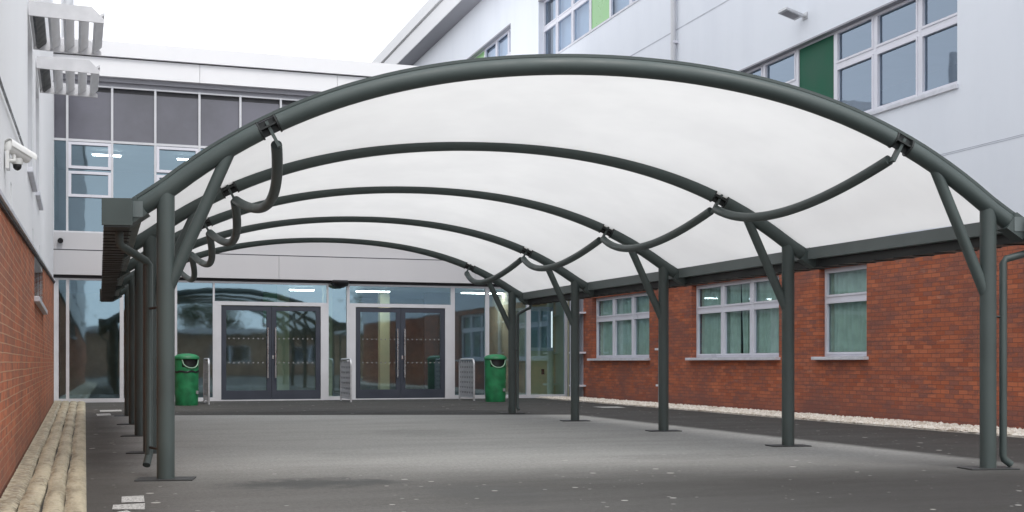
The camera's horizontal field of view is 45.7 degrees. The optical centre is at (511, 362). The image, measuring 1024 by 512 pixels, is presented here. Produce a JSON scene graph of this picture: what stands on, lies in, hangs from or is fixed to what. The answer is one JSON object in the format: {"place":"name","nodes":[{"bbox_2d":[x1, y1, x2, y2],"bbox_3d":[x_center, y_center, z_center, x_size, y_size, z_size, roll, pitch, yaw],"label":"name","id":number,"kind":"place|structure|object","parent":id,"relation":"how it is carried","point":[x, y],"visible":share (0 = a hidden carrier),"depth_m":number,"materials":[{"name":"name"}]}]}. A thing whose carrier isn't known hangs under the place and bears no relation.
{"place":"outdoors","nodes":[
{"label":"outdoors","id":0,"kind":"place"},
{"bbox_2d":[0,0,104,497],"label":"brick building","id":1,"kind":"structure","parent":0,"point":[32,68],"depth_m":14.80,"materials":[{"name":"red brick"}]},
{"bbox_2d":[0,78,23,145],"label":"cable","id":2,"kind":"object","parent":1,"relation":"attached to","point":[9,107],"depth_m":10.23,"materials":[{"name":"black plastic"}]},
{"bbox_2d":[4,138,36,170],"bbox_3d":[-4.054,-1.695,9.966,0.150,0.254,0.301,0,0,29],"label":"security camera","id":3,"kind":"object","parent":1,"relation":"attached to","point":[19,153],"visible":0.99,"depth_m":9.91,"materials":[{"name":"white plastic"}]},
{"bbox_2d":[27,167,36,191],"bbox_3d":[-6.126,-2.310,15.422,0.150,0.060,1.850,0,0,-20],"label":"window","id":4,"kind":"structure","parent":1,"relation":"in","point":[30,170],"depth_m":15.16,"materials":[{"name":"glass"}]},
{"bbox_2d":[35,191,42,209],"bbox_3d":[-7.172,-2.430,18.340,0.150,0.060,1.850,0,0,-20],"label":"window","id":5,"kind":"structure","parent":1,"relation":"in","point":[38,196],"depth_m":18.04,"materials":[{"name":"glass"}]},
{"bbox_2d":[34,296,47,314],"bbox_3d":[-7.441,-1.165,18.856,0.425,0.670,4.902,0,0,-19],"label":"window sill","id":6,"kind":"structure","parent":1,"relation":"in","point":[37,299],"depth_m":17.89,"materials":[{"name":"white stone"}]},
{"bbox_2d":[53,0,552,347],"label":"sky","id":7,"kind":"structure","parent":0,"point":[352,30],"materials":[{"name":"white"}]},
{"bbox_2d":[53,0,568,402],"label":"glazed building","id":8,"kind":"structure","parent":0,"point":[250,325],"depth_m":34.43,"materials":[{"name":"silver metal"}]},
{"bbox_2d":[91,152,121,156],"bbox_3d":[-11.384,-5.838,34.154,0.810,0.085,0.200,0,0,-19],"label":"ceiling light","id":9,"kind":"object","parent":8,"relation":"attached to","point":[105,154],"visible":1,"depth_m":34.07,"materials":[{"name":"white plastic"}]},
{"bbox_2d":[176,156,190,159],"bbox_3d":[-9.207,-5.838,34.896,0.810,0.085,0.200,0,0,-19],"label":"ceiling light","id":10,"kind":"object","parent":8,"relation":"attached to","point":[182,158],"visible":0.36,"depth_m":34.74,"materials":[{"name":"white plastic"}]},
{"bbox_2d":[221,305,270,399],"bbox_3d":[-7.224,-0.260,33.094,1.341,2.550,0.152,0,0,-19],"label":"door","id":11,"kind":"structure","parent":8,"relation":"in","point":[244,394],"depth_m":33.11,"materials":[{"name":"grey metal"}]},
{"bbox_2d":[271,306,320,398],"bbox_3d":[-5.947,-0.260,33.529,1.341,2.550,0.152,0,0,-19],"label":"door","id":12,"kind":"structure","parent":8,"relation":"in","point":[275,394],"depth_m":33.55,"materials":[{"name":"grey glass"}]},
{"bbox_2d":[289,287,314,290],"bbox_3d":[-6.385,-2.167,36.070,1.060,0.085,0.200,0,0,-19],"label":"ceiling light","id":13,"kind":"object","parent":8,"relation":"attached to","point":[300,289],"visible":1,"depth_m":36.02,"materials":[{"name":"white plastic"}]},
{"bbox_2d":[330,280,348,287],"bbox_3d":[-4.778,-2.165,33.712,0.520,0.210,0.520,0,0,-19],"label":"dome camera","id":14,"kind":"object","parent":8,"relation":"attached to","point":[339,283],"visible":1,"depth_m":33.53,"materials":[{"name":"black plastic"}]},
{"bbox_2d":[355,289,390,291],"bbox_3d":[-4.208,-2.167,36.812,1.060,0.085,0.200,0,0,-19],"label":"ceiling light","id":15,"kind":"object","parent":8,"relation":"attached to","point":[372,290],"visible":1,"depth_m":36.72,"materials":[{"name":"white plastic"}]},
{"bbox_2d":[356,307,400,397],"bbox_3d":[-3.764,-0.260,34.274,1.291,2.550,0.152,0,0,-19],"label":"door","id":16,"kind":"structure","parent":8,"relation":"in","point":[380,393],"depth_m":34.32,"materials":[{"name":"grey glass"}]},
{"bbox_2d":[401,308,444,397],"bbox_3d":[-2.535,-0.260,34.693,1.291,2.550,0.152,0,0,-19],"label":"door","id":17,"kind":"structure","parent":8,"relation":"in","point":[405,393],"depth_m":34.71,"materials":[{"name":"grey glass"}]},
{"bbox_2d":[460,290,503,293],"bbox_3d":[-0.925,-2.167,37.721,1.360,0.085,0.200,0,0,-19],"label":"ceiling light","id":18,"kind":"object","parent":8,"relation":"attached to","point":[475,292],"visible":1,"depth_m":37.59,"materials":[{"name":"white plastic"}]},
{"bbox_2d":[531,307,552,350],"bbox_3d":[0.812,-1.025,37.351,0.950,1.350,0.100,0,0,-19],"label":"lobby window","id":19,"kind":"structure","parent":8,"relation":"in","point":[539,309],"depth_m":37.36,"materials":[{"name":"grey glass"}]},
{"bbox_2d":[37,398,1023,511],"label":"ground","id":20,"kind":"structure","parent":0,"point":[431,455],"depth_m":12.73,"materials":[{"name":"grey asphalt"}]},
{"bbox_2d":[0,400,86,511],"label":"ribbed path","id":21,"kind":"structure","parent":20,"relation":"on","point":[31,480],"depth_m":11.46,"materials":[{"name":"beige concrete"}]},
{"bbox_2d":[100,410,121,411],"bbox_3d":[-8.649,1.045,26.211,0.450,0.001,1.000,0,0,-19],"label":"painted mark","id":22,"kind":"object","parent":20,"relation":"on","point":[109,410],"visible":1,"depth_m":26.33,"materials":[{"name":"white paint"}]},
{"bbox_2d":[112,503,144,508],"bbox_3d":[-2.770,1.045,8.797,0.235,0.001,0.400,0,0,-19],"label":"painted mark","id":23,"kind":"object","parent":20,"relation":"on","point":[132,506],"visible":1,"depth_m":8.81,"materials":[{"name":"white paint"}]},
{"bbox_2d":[121,495,144,501],"bbox_3d":[-2.899,1.045,9.297,0.175,0.001,0.470,0,0,-19],"label":"painted mark","id":24,"kind":"object","parent":20,"relation":"on","point":[133,498],"visible":1,"depth_m":9.26,"materials":[{"name":"white paint"}]},
{"bbox_2d":[175,353,199,405],"bbox_3d":[-7.927,0.418,29.626,0.610,1.263,0.612,0,0,-39],"label":"litter bin","id":25,"kind":"object","parent":20,"relation":"on","point":[186,378],"visible":0.95,"depth_m":29.39,"materials":[{"name":"green plastic"}]},
{"bbox_2d":[203,358,209,403],"bbox_3d":[-7.776,0.471,30.947,0.054,1.157,1.454,0,0,-19],"label":"guard rail","id":26,"kind":"object","parent":20,"relation":"on","point":[206,380],"visible":1,"depth_m":30.87,"materials":[{"name":"metal"}]},
{"bbox_2d":[340,358,351,401],"bbox_3d":[-4.467,0.471,32.709,0.054,1.157,1.454,0,0,-19],"label":"guard rail","id":27,"kind":"object","parent":20,"relation":"on","point":[346,379],"visible":0.99,"depth_m":32.69,"materials":[{"name":"metal"}]},
{"bbox_2d":[459,358,474,400],"bbox_3d":[-1.259,0.471,33.803,0.054,1.157,1.454,0,0,-19],"label":"guard rail","id":28,"kind":"object","parent":20,"relation":"on","point":[466,379],"visible":1,"depth_m":33.77,"materials":[{"name":"metal"}]},
{"bbox_2d":[484,354,506,401],"bbox_3d":[-0.442,0.418,32.337,0.610,1.263,0.612,0,0,-19],"label":"litter bin","id":29,"kind":"object","parent":20,"relation":"on","point":[495,377],"visible":0.99,"depth_m":32.10,"materials":[{"name":"green plastic"}]},
{"bbox_2d":[100,54,1023,480],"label":"canopy shelter","id":30,"kind":"object","parent":20,"relation":"on","point":[530,180],"visible":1,"depth_m":14.15,"materials":[{"name":"grey paint"}]},
{"bbox_2d":[372,0,1023,428],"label":"school building","id":31,"kind":"structure","parent":20,"relation":"on","point":[900,338],"depth_m":24.09,"materials":[{"name":"red brick"}]},
{"bbox_2d":[475,29,510,57],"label":"window","id":32,"kind":"structure","parent":31,"relation":"in","point":[502,48],"depth_m":43.18,"materials":[{"name":"white glass"}]},
{"bbox_2d":[544,0,638,53],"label":"window","id":33,"kind":"structure","parent":31,"relation":"in","point":[573,20],"depth_m":36.25,"materials":[{"name":"white glass"}]},
{"bbox_2d":[587,292,649,360],"bbox_3d":[2.969,-0.927,32.794,0.431,1.765,3.940,0,0,-19],"label":"window","id":34,"kind":"structure","parent":31,"relation":"in","point":[624,319],"depth_m":32.97,"materials":[{"name":"white glass"}]},
{"bbox_2d":[685,275,779,359],"bbox_3d":[4.957,-0.927,26.964,0.431,1.765,4.060,0,0,-19],"label":"window","id":35,"kind":"structure","parent":31,"relation":"in","point":[721,308],"depth_m":27.15,"materials":[{"name":"white glass"}]},
{"bbox_2d":[778,7,807,20],"bbox_3d":[5.562,-6.880,24.070,0.493,0.189,0.328,0,0,-19],"label":"floodlight","id":36,"kind":"object","parent":31,"relation":"attached to","point":[790,13],"visible":1,"depth_m":24.01,"materials":[{"name":"metal"}]},
{"bbox_2d":[811,264,868,359],"bbox_3d":[6.311,-0.927,22.993,0.431,1.765,1.710,0,0,-19],"label":"window","id":37,"kind":"structure","parent":31,"relation":"in","point":[845,287],"depth_m":23.19,"materials":[{"name":"white glass"}]},
{"bbox_2d":[745,0,958,115],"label":"window","id":38,"kind":"structure","parent":31,"relation":"in","point":[818,64],"depth_m":22.19,"materials":[{"name":"white plastic"}]},
{"bbox_2d":[535,396,1023,437],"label":"gravel","id":39,"kind":"structure","parent":20,"relation":"on","point":[947,427],"depth_m":22.14,"materials":[{"name":"beige gravel"}]}
]}

